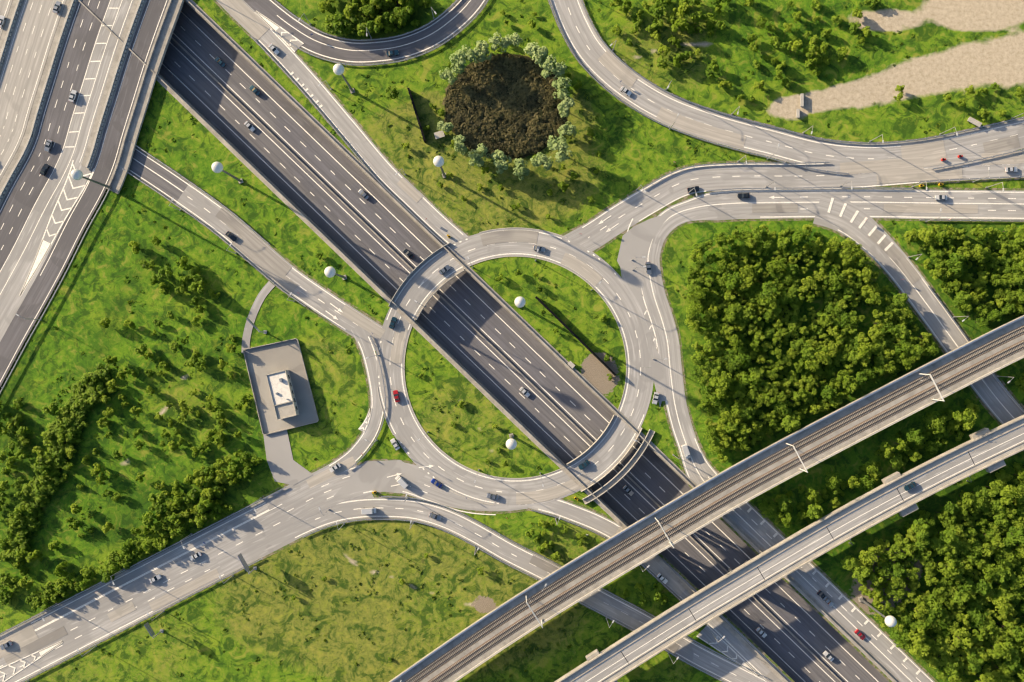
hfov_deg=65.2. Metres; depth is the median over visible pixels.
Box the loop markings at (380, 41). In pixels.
[270,0,484,61]
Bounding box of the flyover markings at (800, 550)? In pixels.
[573,426,1023,681]
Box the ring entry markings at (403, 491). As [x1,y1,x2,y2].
[287,465,495,514]
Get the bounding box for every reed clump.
[442,96,460,114]
[444,113,459,125]
[445,84,464,99]
[445,90,457,102]
[449,98,468,110]
[450,113,465,130]
[453,81,462,87]
[453,118,472,135]
[457,73,468,82]
[457,103,471,116]
[458,82,474,98]
[458,93,478,109]
[461,126,478,139]
[463,104,479,118]
[464,111,483,127]
[465,137,477,150]
[466,67,475,79]
[467,61,481,73]
[469,131,482,146]
[470,120,484,136]
[470,136,490,150]
[471,78,477,89]
[473,63,491,81]
[473,70,485,82]
[473,91,486,104]
[475,82,486,97]
[475,97,488,106]
[476,105,487,112]
[477,123,491,133]
[478,95,495,112]
[478,131,490,143]
[479,90,493,104]
[480,77,494,92]
[482,110,493,124]
[483,66,498,81]
[484,110,503,127]
[484,140,494,150]
[485,53,504,71]
[486,123,502,140]
[487,82,503,99]
[488,133,505,142]
[489,66,502,76]
[490,84,508,96]
[490,91,500,102]
[490,103,502,115]
[494,141,511,153]
[495,96,513,110]
[495,124,512,142]
[496,80,511,91]
[496,123,509,132]
[497,68,512,86]
[497,117,508,125]
[498,54,515,72]
[499,105,512,120]
[501,115,509,124]
[504,85,517,95]
[504,131,522,151]
[507,111,518,125]
[508,148,518,157]
[511,119,522,130]
[511,122,525,137]
[512,107,519,117]
[513,56,524,67]
[513,113,527,127]
[513,140,527,156]
[515,62,528,77]
[515,69,524,83]
[516,106,537,123]
[516,128,531,140]
[517,74,531,85]
[518,137,532,151]
[520,100,531,110]
[521,81,534,91]
[522,95,535,106]
[523,67,540,82]
[523,136,540,154]
[525,60,541,76]
[525,112,543,131]
[527,75,539,93]
[527,130,540,142]
[529,79,545,96]
[530,121,546,136]
[531,141,543,152]
[532,94,538,101]
[533,102,542,108]
[537,96,550,106]
[537,104,554,115]
[537,122,554,142]
[538,75,550,85]
[538,88,552,103]
[539,83,551,95]
[540,109,554,122]
[543,99,557,110]
[543,133,557,139]
[544,123,555,136]
[546,107,563,122]
[547,80,556,99]
[548,91,561,102]
[549,77,559,91]
[550,121,562,136]
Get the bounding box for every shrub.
[0,422,8,435]
[0,450,6,462]
[0,467,10,474]
[0,480,9,490]
[0,486,5,497]
[0,497,7,508]
[0,538,8,549]
[0,549,8,561]
[0,573,9,579]
[0,575,14,587]
[0,588,12,602]
[0,595,8,606]
[1,412,11,420]
[4,513,13,524]
[4,527,16,539]
[5,456,17,468]
[6,540,13,549]
[7,416,18,430]
[7,538,19,547]
[8,442,14,451]
[8,549,22,561]
[8,556,16,564]
[9,516,27,529]
[9,578,20,590]
[10,429,18,437]
[12,519,20,528]
[13,399,22,408]
[13,505,27,518]
[13,542,28,556]
[13,562,24,568]
[14,449,28,459]
[14,476,25,488]
[14,491,24,500]
[14,528,29,544]
[14,549,28,560]
[15,413,21,422]
[15,502,31,510]
[16,426,31,437]
[16,435,24,442]
[17,440,26,449]
[18,576,33,590]
[19,542,30,549]
[19,567,27,575]
[21,438,29,446]
[21,486,35,496]
[23,480,33,495]
[23,503,34,516]
[25,515,40,527]
[25,550,42,562]
[25,596,33,605]
[26,499,37,509]
[28,500,40,513]
[30,458,35,470]
[30,591,41,601]
[31,601,40,610]
[32,446,44,456]
[32,456,46,469]
[32,484,47,494]
[33,493,48,502]
[33,509,43,517]
[34,475,46,488]
[34,485,48,500]
[37,453,52,464]
[38,464,51,475]
[39,499,49,506]
[40,430,57,447]
[40,600,49,609]
[42,401,58,415]
[42,474,54,483]
[43,589,57,600]
[44,447,57,461]
[44,581,58,592]
[46,420,59,436]
[46,480,58,494]
[46,481,54,490]
[47,467,53,476]
[48,540,60,550]
[49,442,57,450]
[49,446,63,458]
[49,455,61,465]
[50,468,59,476]
[51,476,59,486]
[51,593,61,602]
[53,561,67,576]
[53,577,65,585]
[54,423,66,435]
[55,407,68,423]
[55,445,65,457]
[55,456,66,468]
[55,582,67,594]
[57,429,73,443]
[57,442,71,451]
[59,419,72,427]
[59,473,67,482]
[60,587,68,596]
[63,413,72,422]
[63,462,73,470]
[63,583,73,591]
[64,400,78,411]
[64,445,76,458]
[65,428,76,443]
[65,516,73,523]
[65,572,74,582]
[67,395,77,406]
[67,520,79,530]
[69,411,81,420]
[70,426,81,437]
[70,502,81,514]
[71,381,83,393]
[71,385,83,396]
[72,424,80,432]
[73,393,87,403]
[73,419,81,426]
[73,438,80,444]
[74,401,86,409]
[74,575,83,582]
[74,583,81,592]
[75,407,86,416]
[76,415,86,421]
[77,533,84,538]
[79,577,92,590]
[80,399,94,408]
[80,565,94,577]
[81,373,97,385]
[81,421,87,426]
[81,455,89,464]
[82,389,99,404]
[84,371,96,388]
[86,527,93,532]
[89,383,103,395]
[90,382,106,400]
[91,463,100,475]
[92,448,98,454]
[94,362,110,376]
[94,565,101,574]
[96,366,106,378]
[96,417,106,427]
[96,475,106,484]
[98,317,110,327]
[98,393,110,403]
[98,419,109,426]
[99,569,114,582]
[101,489,110,496]
[101,522,114,533]
[102,407,113,417]
[102,561,114,576]
[104,355,117,365]
[104,555,114,570]
[106,379,116,387]
[106,559,119,572]
[107,387,116,392]
[107,549,116,561]
[111,492,120,501]
[112,450,121,459]
[115,553,123,561]
[116,369,126,379]
[118,394,126,400]
[120,538,135,554]
[121,402,129,408]
[121,558,131,569]
[122,547,132,560]
[123,319,135,329]
[127,369,136,377]
[128,240,139,253]
[128,553,134,559]
[130,406,140,416]
[130,527,140,533]
[130,540,139,554]
[133,428,140,435]
[133,440,144,450]
[134,342,146,355]
[135,472,144,482]
[135,553,144,558]
[136,537,146,544]
[136,545,145,552]
[139,259,153,269]
[141,537,153,553]
[142,511,154,528]
[143,525,153,534]
[144,352,153,359]
[144,369,152,376]
[145,386,154,395]
[148,492,166,504]
[148,502,158,511]
[149,274,157,284]
[151,236,160,245]
[152,319,162,326]
[152,537,162,546]
[153,481,164,489]
[153,531,161,538]
[154,412,162,420]
[154,522,162,532]
[154,537,167,550]
[155,503,164,515]
[155,513,166,520]
[156,266,171,278]
[158,361,169,370]
[159,282,170,294]
[159,441,165,446]
[160,530,168,539]
[161,432,170,437]
[162,490,170,497]
[164,400,172,408]
[165,500,176,510]
[165,509,172,520]
[166,310,174,318]
[167,419,172,426]
[167,440,178,451]
[167,522,174,532]
[168,512,181,525]
[169,341,177,352]
[169,526,178,538]
[171,479,179,490]
[171,489,180,500]
[172,493,186,509]
[173,428,179,435]
[174,285,184,294]
[175,523,185,536]
[176,416,183,422]
[177,438,185,445]
[178,400,186,409]
[179,256,192,270]
[179,275,192,286]
[179,406,191,418]
[179,503,192,517]
[182,520,190,529]
[183,474,193,484]
[183,487,198,503]
[186,355,197,367]
[187,274,198,285]
[187,516,194,526]
[188,280,205,293]
[188,295,198,305]
[188,388,197,395]
[190,266,199,273]
[190,315,200,326]
[190,446,198,457]
[192,349,200,357]
[192,476,204,487]
[192,504,198,513]
[193,359,205,369]
[193,469,200,477]
[194,305,203,312]
[194,510,208,520]
[194,513,206,527]
[195,410,200,417]
[196,444,206,453]
[196,497,211,514]
[199,276,206,283]
[199,466,204,476]
[200,440,209,447]
[200,484,216,498]
[201,472,213,486]
[203,464,214,475]
[205,401,218,412]
[205,428,216,441]
[206,394,212,400]
[208,289,219,298]
[208,478,218,485]
[208,499,218,508]
[208,512,217,520]
[210,484,224,496]
[211,504,222,519]
[213,459,223,468]
[214,409,225,419]
[215,429,224,438]
[215,470,227,482]
[216,419,225,428]
[216,437,226,443]
[216,485,225,497]
[217,359,227,370]
[222,474,233,483]
[223,505,232,513]
[224,456,230,464]
[225,343,235,352]
[226,461,241,477]
[227,372,233,379]
[228,334,235,342]
[229,477,238,485]
[233,403,241,410]
[233,431,241,437]
[233,449,242,457]
[236,468,251,480]
[238,451,249,462]
[239,394,248,404]
[243,462,251,469]
[250,456,261,465]
[314,252,322,259]
[317,0,330,12]
[321,15,335,33]
[328,4,335,13]
[331,14,344,33]
[343,4,355,20]
[343,14,357,33]
[351,0,361,12]
[356,7,364,19]
[357,17,368,26]
[357,21,370,35]
[359,0,369,7]
[363,19,380,32]
[369,0,381,8]
[369,6,378,17]
[375,15,383,28]
[378,0,388,10]
[381,11,394,22]
[384,23,396,32]
[385,0,395,7]
[394,18,405,28]
[400,6,413,23]
[402,0,414,13]
[402,143,409,148]
[410,18,419,26]
[418,0,430,7]
[423,124,429,130]
[437,108,444,116]
[458,399,464,408]
[477,567,483,574]
[481,167,488,173]
[495,273,502,280]
[502,460,508,467]
[512,203,519,208]
[514,269,520,275]
[524,528,534,537]
[527,19,535,28]
[533,535,540,543]
[536,284,542,291]
[536,545,545,553]
[537,519,547,528]
[542,541,548,548]
[547,189,552,195]
[547,520,554,528]
[547,541,554,549]
[550,551,560,560]
[558,181,568,192]
[559,526,567,533]
[563,71,571,78]
[570,172,578,179]
[573,80,581,89]
[576,533,584,539]
[577,539,582,546]
[586,127,594,136]
[587,195,593,202]
[599,314,606,322]
[603,353,610,361]
[609,0,622,6]
[611,24,621,35]
[619,5,629,15]
[622,589,628,598]
[624,0,631,6]
[626,38,632,45]
[632,17,642,28]
[634,583,643,592]
[636,8,643,18]
[639,594,647,605]
[642,0,650,9]
[645,25,655,35]
[649,0,663,17]
[651,19,663,30]
[651,30,660,40]
[653,582,662,593]
[654,589,662,601]
[657,55,667,68]
[658,43,670,55]
[661,594,667,604]
[666,12,674,22]
[668,35,677,44]
[670,19,686,32]
[673,2,689,18]
[673,53,684,67]
[675,39,680,47]
[683,289,695,297]
[684,51,692,60]
[684,272,691,284]
[685,22,694,33]
[686,0,701,5]
[690,11,702,25]
[691,341,702,352]
[692,274,702,281]
[693,48,700,55]
[695,26,702,33]
[699,302,706,313]
[702,13,715,28]
[705,69,714,78]
[707,59,719,71]
[707,403,713,411]
[710,0,725,4]
[710,297,722,302]
[711,253,719,261]
[713,20,725,29]
[715,5,721,13]
[718,81,725,87]
[718,324,734,339]
[720,256,729,264]
[721,346,726,356]
[725,81,731,88]
[727,347,737,354]
[729,249,739,263]
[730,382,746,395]
[731,300,740,310]
[732,371,740,381]
[736,94,744,101]
[736,283,746,296]
[737,259,748,268]
[739,229,748,238]
[740,319,749,329]
[743,337,750,343]
[745,0,753,6]
[746,33,757,43]
[748,42,758,51]
[748,257,755,263]
[749,95,754,101]
[752,60,760,68]
[753,80,763,90]
[753,264,764,274]
[753,408,764,418]
[754,429,764,440]
[756,16,767,28]
[758,351,767,358]
[763,55,770,59]
[768,23,775,30]
[769,36,779,47]
[770,57,778,64]
[773,70,782,79]
[773,509,783,518]
[774,494,783,501]
[774,517,785,524]
[775,246,786,252]
[776,60,785,69]
[776,291,782,300]
[777,230,788,239]
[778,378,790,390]
[779,42,790,49]
[780,286,790,294]
[781,78,790,87]
[782,366,789,375]
[783,23,791,32]
[783,504,792,514]
[786,0,794,6]
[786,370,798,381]
[788,293,804,303]
[789,40,802,50]
[792,11,801,20]
[792,408,804,418]
[797,509,807,519]
[800,402,811,412]
[803,44,815,58]
[804,30,811,37]
[805,58,818,69]
[809,35,819,48]
[809,325,824,335]
[810,0,821,10]
[810,495,823,506]
[811,67,820,75]
[812,16,820,22]
[813,232,823,239]
[814,281,826,291]
[815,54,822,64]
[816,41,828,54]
[816,309,827,317]
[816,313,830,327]
[818,369,825,378]
[820,28,831,38]
[820,387,832,401]
[823,57,830,64]
[824,286,835,298]
[824,297,831,304]
[825,482,839,494]
[826,250,836,258]
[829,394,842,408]
[831,15,842,24]
[831,291,843,301]
[832,353,842,363]
[834,256,842,267]
[835,338,843,349]
[837,47,847,59]
[839,480,846,489]
[842,285,854,300]
[844,334,852,344]
[846,269,862,281]
[847,328,859,340]
[848,299,859,309]
[848,310,856,319]
[849,21,860,34]
[852,8,862,17]
[856,36,864,44]
[858,585,867,595]
[859,292,868,300]
[862,26,870,36]
[864,0,870,5]
[870,0,881,6]
[870,471,881,480]
[871,283,881,292]
[871,587,882,599]
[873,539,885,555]
[874,449,884,459]
[877,557,887,567]
[881,580,894,592]
[885,333,895,340]
[893,92,903,100]
[895,85,904,92]
[896,431,902,437]
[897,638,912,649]
[900,600,907,607]
[902,454,908,466]
[904,439,912,446]
[904,447,917,455]
[904,522,911,531]
[905,228,918,242]
[906,575,917,587]
[914,439,926,448]
[914,590,920,598]
[919,510,929,518]
[922,258,930,269]
[922,431,931,440]
[923,635,933,645]
[926,225,940,237]
[926,628,932,635]
[927,246,937,255]
[927,440,941,455]
[928,237,938,247]
[929,267,944,279]
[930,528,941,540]
[933,429,948,440]
[938,281,948,292]
[940,607,948,614]
[941,408,952,420]
[941,439,948,444]
[943,94,951,100]
[945,287,954,294]
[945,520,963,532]
[948,228,957,240]
[949,420,959,430]
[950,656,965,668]
[952,296,965,307]
[953,240,961,246]
[953,430,963,440]
[955,510,962,519]
[957,98,965,106]
[959,272,969,282]
[962,244,977,260]
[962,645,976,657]
[964,85,974,94]
[967,278,975,288]
[967,505,980,515]
[967,520,976,527]
[970,224,987,240]
[971,595,981,606]
[974,253,990,267]
[974,284,986,293]
[977,108,990,121]
[977,270,989,283]
[978,87,988,95]
[982,638,989,649]
[985,301,993,312]
[986,262,1000,272]
[988,228,1001,237]
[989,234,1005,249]
[989,252,998,259]
[990,82,999,88]
[994,297,1004,307]
[995,469,1012,485]
[998,109,1006,116]
[1007,233,1014,242]
[1011,289,1021,303]
[1011,301,1023,315]
[1013,87,1023,98]
[1013,462,1023,473]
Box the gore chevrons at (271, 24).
[255,11,303,51]
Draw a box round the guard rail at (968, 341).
[928,285,1023,411]
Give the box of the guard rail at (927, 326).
[846,236,1002,423]
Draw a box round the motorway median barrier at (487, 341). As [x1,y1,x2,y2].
[171,37,842,681]
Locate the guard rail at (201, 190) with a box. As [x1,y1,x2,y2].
[130,141,269,244]
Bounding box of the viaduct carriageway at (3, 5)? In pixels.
[0,0,11,36]
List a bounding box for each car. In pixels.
[0,15,5,27]
[0,640,12,649]
[39,163,49,175]
[44,139,52,151]
[52,1,61,13]
[68,89,76,101]
[149,574,161,582]
[189,551,201,560]
[214,57,225,67]
[225,231,236,241]
[244,121,254,131]
[249,85,259,95]
[268,43,278,54]
[329,463,340,472]
[358,189,368,199]
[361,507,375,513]
[386,50,398,56]
[389,317,396,328]
[390,438,399,450]
[393,390,399,401]
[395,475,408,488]
[403,248,413,258]
[429,512,441,519]
[430,478,442,487]
[438,265,449,274]
[486,493,498,499]
[519,387,529,397]
[533,245,544,251]
[578,460,589,469]
[620,86,631,96]
[623,485,633,495]
[645,262,651,273]
[652,392,658,404]
[657,573,667,583]
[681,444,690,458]
[687,186,699,192]
[737,193,749,198]
[756,627,766,637]
[817,590,826,599]
[823,597,833,606]
[823,650,833,661]
[854,629,865,639]
[904,481,916,490]
[935,194,946,199]
[1005,167,1017,172]
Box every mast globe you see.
[70,169,111,188]
[211,162,243,183]
[324,266,346,279]
[333,63,354,93]
[433,156,445,177]
[506,433,516,449]
[514,296,525,307]
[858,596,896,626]
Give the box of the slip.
[216,0,467,243]
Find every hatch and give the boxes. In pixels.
[290,72,322,107]
[747,507,920,674]
[828,198,893,250]
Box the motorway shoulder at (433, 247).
[181,1,888,681]
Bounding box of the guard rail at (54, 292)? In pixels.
[0,189,109,393]
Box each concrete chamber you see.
[434,130,444,138]
[796,109,799,117]
[800,93,803,105]
[967,117,981,126]
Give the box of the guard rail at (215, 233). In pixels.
[115,163,305,306]
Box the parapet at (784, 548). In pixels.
[561,418,1023,681]
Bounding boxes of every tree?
[348,3,355,13]
[362,4,373,15]
[384,85,398,99]
[392,6,408,21]
[437,121,453,131]
[439,67,457,84]
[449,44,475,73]
[453,134,466,154]
[468,143,489,166]
[473,40,491,62]
[488,31,508,52]
[490,149,511,173]
[504,32,522,45]
[513,158,529,179]
[524,42,548,63]
[530,152,553,170]
[539,54,566,80]
[547,135,572,162]
[552,75,571,98]
[557,95,574,116]
[557,121,576,135]
[684,315,703,329]
[686,279,701,292]
[686,293,703,305]
[686,303,703,323]
[688,264,699,277]
[689,249,703,262]
[690,352,702,364]
[691,367,703,379]
[692,242,707,255]
[693,286,708,298]
[693,323,702,333]
[694,261,705,270]
[696,399,709,410]
[698,267,708,277]
[698,329,713,339]
[698,376,707,385]
[700,357,713,371]
[700,385,711,398]
[701,319,711,327]
[702,369,710,376]
[702,425,716,438]
[703,300,710,306]
[703,308,717,319]
[703,340,716,353]
[704,240,712,248]
[704,278,713,286]
[704,418,713,427]
[705,254,713,264]
[706,316,721,331]
[707,286,723,303]
[707,328,719,342]
[707,392,721,406]
[707,408,715,416]
[707,435,716,446]
[708,441,723,454]
[709,271,719,278]
[709,356,715,362]
[709,361,722,377]
[709,377,728,396]
[710,301,721,314]
[713,232,726,242]
[713,335,726,346]
[713,347,722,355]
[714,371,731,387]
[714,402,730,415]
[715,247,727,257]
[715,259,729,273]
[715,272,728,285]
[716,281,727,297]
[716,355,727,365]
[716,419,725,431]
[717,323,726,333]
[717,453,727,463]
[718,411,733,422]
[718,430,726,438]
[719,301,730,312]
[719,435,732,447]
[720,316,729,325]
[721,390,729,399]
[722,234,736,246]
[723,350,732,360]
[723,378,736,389]
[723,419,738,432]
[724,290,735,301]
[724,304,739,321]
[725,272,742,289]
[725,346,750,368]
[725,361,735,372]
[727,260,738,270]
[728,334,742,348]
[729,251,737,260]
[730,413,742,424]
[730,426,739,436]
[730,441,738,450]
[731,229,739,238]
[731,403,743,414]
[732,243,739,250]
[733,285,740,293]
[733,322,745,331]
[733,390,744,403]
[734,313,745,324]
[734,331,746,341]
[734,381,744,390]
[735,302,746,314]
[737,244,752,259]
[737,433,747,443]
[738,254,747,263]
[738,342,747,352]
[739,230,753,243]
[739,265,753,278]
[739,273,753,290]
[739,296,746,303]
[739,367,764,391]
[739,398,751,408]
[739,407,755,420]
[739,423,751,434]
[739,442,750,450]
[741,307,756,322]
[745,285,755,295]
[746,237,757,247]
[746,303,758,308]
[746,324,757,334]
[747,289,763,306]
[747,389,758,401]
[747,433,756,444]
[749,277,756,285]
[749,351,756,359]
[749,420,762,432]
[750,339,759,351]
[751,266,761,281]
[751,382,761,391]
[751,403,758,414]
[752,226,764,239]
[752,248,761,255]
[752,315,761,323]
[754,282,761,290]
[754,330,764,341]
[754,394,769,407]
[756,236,773,254]
[756,257,764,265]
[756,306,764,315]
[756,354,765,363]
[756,426,767,437]
[757,293,777,308]
[757,321,764,329]
[758,382,768,395]
[758,499,778,517]
[759,224,768,232]
[759,281,777,298]
[759,414,769,424]
[761,271,768,278]
[761,341,773,352]
[761,391,776,406]
[763,311,774,322]
[763,326,775,338]
[763,381,780,395]
[764,360,774,368]
[765,299,781,316]
[765,368,778,379]
[766,260,778,273]
[766,410,775,417]
[768,418,776,425]
[769,231,776,238]
[770,269,785,283]
[770,348,781,358]
[770,400,789,415]
[771,250,782,260]
[772,258,786,271]
[772,319,782,327]
[772,336,782,347]
[773,391,786,404]
[773,423,781,431]
[774,326,787,337]
[774,362,783,371]
[776,282,785,293]
[776,410,783,419]
[777,237,790,249]
[777,354,791,365]
[777,370,783,378]
[777,494,791,511]
[779,292,792,304]
[780,271,795,284]
[780,304,788,312]
[780,312,788,322]
[780,415,800,432]
[781,249,790,257]
[781,337,788,344]
[781,388,795,397]
[781,512,791,527]
[783,308,800,324]
[784,226,794,236]
[784,303,799,315]
[784,320,800,337]
[784,408,792,416]
[786,256,797,264]
[786,263,798,275]
[786,348,798,358]
[788,284,800,294]
[788,397,799,406]
[790,244,801,256]
[790,277,800,284]
[790,339,802,350]
[791,411,801,420]
[792,228,808,243]
[793,358,803,372]
[793,379,803,388]
[793,388,806,398]
[794,300,802,307]
[797,250,807,261]
[797,336,813,353]
[799,276,817,291]
[799,315,807,321]
[799,326,808,335]
[800,267,808,273]
[800,391,812,403]
[800,407,807,413]
[801,347,816,361]
[801,368,811,376]
[801,375,815,388]
[802,224,811,235]
[802,244,812,254]
[804,255,814,266]
[804,358,819,371]
[804,386,816,397]
[806,294,814,302]
[806,335,818,347]
[806,504,823,518]
[807,306,815,314]
[807,322,818,331]
[807,487,820,501]
[810,237,823,247]
[810,351,828,364]
[810,397,817,404]
[810,404,820,413]
[811,313,819,324]
[812,364,821,372]
[813,247,821,256]
[813,266,828,280]
[813,372,822,379]
[815,291,822,297]
[816,259,828,271]
[816,344,826,354]
[818,333,829,344]
[819,379,827,387]
[820,315,832,326]
[820,400,829,411]
[821,385,836,400]
[822,242,834,257]
[822,341,837,356]
[823,268,844,290]
[823,365,835,378]
[824,256,833,263]
[824,301,844,319]
[824,351,834,365]
[825,471,842,488]
[826,326,838,335]
[828,236,843,250]
[829,378,839,389]
[829,497,840,508]
[830,264,840,274]
[830,397,840,405]
[831,318,839,326]
[832,356,845,366]
[834,329,846,342]
[836,310,852,328]
[836,370,849,382]
[837,299,847,308]
[838,251,852,264]
[838,390,849,398]
[840,237,858,254]
[840,278,854,287]
[840,351,850,360]
[840,556,857,570]
[841,267,856,278]
[842,258,856,269]
[842,342,852,351]
[842,376,858,392]
[843,323,853,334]
[843,364,853,373]
[844,315,859,328]
[847,476,859,488]
[848,350,862,364]
[849,244,864,257]
[850,279,863,291]
[850,336,862,350]
[851,291,861,300]
[852,565,870,580]
[853,371,867,385]
[854,558,867,568]
[855,251,869,266]
[855,267,872,282]
[857,315,865,321]
[857,332,868,342]
[857,342,872,360]
[857,475,874,491]
[858,577,869,584]
[859,358,870,366]
[859,546,878,564]
[860,363,875,379]
[862,264,872,272]
[862,285,873,296]
[863,461,878,474]
[865,292,880,304]
[865,589,874,598]
[867,562,872,572]
[868,326,882,340]
[868,338,885,354]
[869,572,883,585]
[870,584,881,591]
[872,271,878,278]
[872,309,883,317]
[872,604,891,622]
[873,319,883,327]
[873,364,884,374]
[873,595,882,606]
[874,353,887,364]
[874,545,885,555]
[874,559,894,578]
[875,297,884,306]
[876,336,885,344]
[879,312,892,321]
[879,317,894,332]
[879,538,889,548]
[880,441,894,458]
[880,549,898,561]
[880,600,893,611]
[880,621,895,628]
[881,285,891,292]
[882,294,892,303]
[882,360,896,372]
[882,590,890,600]
[884,334,894,350]
[884,348,894,360]
[885,303,900,315]
[887,363,900,375]
[888,324,902,335]
[888,576,906,588]
[888,585,905,601]
[889,627,911,647]
[890,454,903,467]
[890,543,906,559]
[891,315,898,323]
[891,562,904,578]
[891,606,904,616]
[892,293,908,306]
[893,340,912,358]
[893,352,906,363]
[893,532,908,546]
[894,438,909,450]
[894,608,913,626]
[894,620,904,631]
[895,324,910,341]
[895,558,914,570]
[897,306,912,319]
[897,319,907,327]
[903,357,915,369]
[903,543,916,555]
[904,231,913,241]
[904,567,919,580]
[905,316,914,324]
[905,344,923,360]
[905,550,920,562]
[905,591,915,602]
[906,335,917,343]
[906,428,924,444]
[906,528,916,541]
[907,628,925,644]
[909,452,921,461]
[909,580,920,590]
[909,619,930,634]
[909,634,930,656]
[910,518,929,538]
[911,323,918,331]
[912,604,928,621]
[913,535,929,550]
[914,595,925,606]
[915,651,927,660]
[917,332,929,342]
[917,548,931,560]
[918,228,934,242]
[919,558,936,573]
[920,241,928,249]
[920,514,935,530]
[921,590,930,597]
[922,411,947,433]
[923,341,938,356]
[923,594,944,616]
[923,607,941,622]
[923,620,937,627]
[924,571,938,585]
[925,441,935,451]
[925,548,936,557]
[928,527,936,536]
[928,537,938,549]
[928,646,940,657]
[928,656,938,668]
[929,635,947,649]
[930,249,945,261]
[932,539,950,555]
[932,581,948,595]
[932,592,946,604]
[933,622,942,634]
[934,231,950,245]
[935,259,946,268]
[936,511,949,519]
[936,669,947,681]
[937,559,959,576]
[937,636,955,655]
[937,654,952,668]
[938,527,958,546]
[938,628,950,637]
[940,516,956,528]
[940,576,952,586]
[940,613,950,623]
[941,267,952,278]
[942,224,953,234]
[942,244,955,256]
[942,501,958,515]
[942,550,956,560]
[942,559,964,580]
[942,585,957,598]
[943,646,958,656]
[944,537,962,554]
[944,662,958,677]
[945,235,954,243]
[945,252,964,273]
[945,596,954,609]
[947,555,960,567]
[947,621,959,634]
[948,279,961,290]
[948,610,957,619]
[948,675,963,681]
[951,500,962,509]
[952,262,967,278]
[952,408,977,429]
[952,591,969,605]
[952,627,972,649]
[954,574,964,582]
[954,574,975,592]
[954,604,965,612]
[955,526,967,538]
[955,613,969,625]
[955,649,965,661]
[956,229,965,240]
[956,246,970,260]
[956,291,971,303]
[956,541,970,557]
[957,558,972,573]
[958,502,973,515]
[958,668,963,677]
[959,534,975,549]
[959,549,979,565]
[959,642,971,654]
[960,492,974,505]
[961,300,972,311]
[961,515,972,525]
[962,283,970,292]
[962,622,971,628]
[962,676,969,681]
[963,240,970,249]
[963,527,977,537]
[963,540,982,559]
[964,273,972,281]
[964,567,973,576]
[965,605,988,628]
[965,662,976,675]
[966,403,979,413]
[966,651,983,672]
[967,588,976,598]
[967,595,984,612]
[968,512,977,519]
[968,635,983,651]
[970,244,987,257]
[970,292,981,303]
[971,485,989,502]
[971,569,981,579]
[971,628,987,640]
[972,496,986,510]
[973,579,992,595]
[974,276,987,286]
[975,303,987,316]
[975,559,986,569]
[975,672,996,681]
[976,317,988,326]
[976,518,987,526]
[976,646,991,660]
[979,288,987,296]
[979,527,995,542]
[979,587,994,601]
[979,620,998,635]
[980,543,993,556]
[980,576,991,583]
[981,554,990,561]
[982,563,998,581]
[982,596,991,605]
[982,608,997,620]
[982,664,1001,681]
[983,239,992,246]
[983,507,994,516]
[985,227,994,235]
[985,480,1005,496]
[986,309,1002,320]
[986,496,993,508]
[987,522,1003,535]
[988,630,1003,643]
[988,642,1010,660]
[989,588,1001,599]
[989,657,1003,665]
[990,256,1000,263]
[990,274,1002,285]
[990,498,1004,513]
[991,535,1004,547]
[991,542,1009,557]
[992,512,1008,526]
[992,553,1006,565]
[992,597,1013,615]
[993,288,1004,297]
[993,565,1010,583]
[993,675,1007,681]
[994,243,1010,253]
[994,477,1006,484]
[995,582,1008,590]
[995,662,1013,680]
[996,611,1008,621]
[996,621,1015,636]
[997,588,1014,602]
[998,627,1013,645]
[999,524,1010,530]
[999,560,1014,574]
[999,642,1018,661]
[1000,255,1013,266]
[1000,485,1021,504]
[1000,548,1017,564]
[1001,273,1015,287]
[1001,534,1015,547]
[1002,260,1021,278]
[1002,302,1015,314]
[1002,506,1016,517]
[1003,223,1016,236]
[1003,655,1021,671]
[1004,287,1016,302]
[1004,582,1023,604]
[1005,240,1020,255]
[1007,515,1017,523]
[1007,526,1023,544]
[1007,677,1015,681]
[1008,503,1023,523]
[1008,610,1019,623]
[1010,249,1023,263]
[1010,571,1023,590]
[1010,636,1023,650]
[1011,517,1023,535]
[1011,554,1022,569]
[1012,271,1023,285]
[1012,478,1023,495]
[1012,625,1023,642]
[1014,226,1023,245]
[1014,469,1023,482]
[1014,551,1023,559]
[1015,543,1023,553]
[1016,288,1023,303]
[1016,494,1023,504]
[1016,565,1023,575]
[1017,666,1023,681]
[1018,259,1023,272]
[1020,603,1023,613]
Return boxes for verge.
[127,144,382,337]
[213,0,470,243]
[225,495,740,681]
[262,336,383,497]
[275,0,488,65]
[357,459,527,513]
[528,498,794,681]
[812,218,1023,450]
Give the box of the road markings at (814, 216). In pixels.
[647,190,1023,681]
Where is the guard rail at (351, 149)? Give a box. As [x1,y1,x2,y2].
[250,35,458,255]
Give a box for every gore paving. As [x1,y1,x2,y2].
[259,12,302,51]
[333,460,425,496]
[359,411,371,431]
[617,212,672,405]
[697,626,745,663]
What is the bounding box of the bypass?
[264,326,381,509]
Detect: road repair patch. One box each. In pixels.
[0,623,38,657]
[3,626,67,664]
[107,602,135,621]
[149,569,218,610]
[215,208,291,275]
[218,0,269,39]
[232,235,297,292]
[306,456,356,487]
[340,304,384,338]
[390,326,407,362]
[397,178,422,201]
[480,230,538,245]
[516,473,589,504]
[529,555,558,572]
[561,252,602,285]
[582,595,643,628]
[598,51,637,87]
[615,527,685,595]
[656,107,745,147]
[668,643,679,652]
[752,204,797,212]
[765,667,781,681]
[840,157,923,174]
[868,229,920,284]
[876,166,962,183]
[884,204,939,212]
[901,138,947,166]
[940,204,977,212]
[981,151,1023,164]
[983,135,1019,152]
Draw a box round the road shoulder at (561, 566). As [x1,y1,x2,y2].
[381,496,767,678]
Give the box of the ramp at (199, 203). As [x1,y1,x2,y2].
[176,183,381,350]

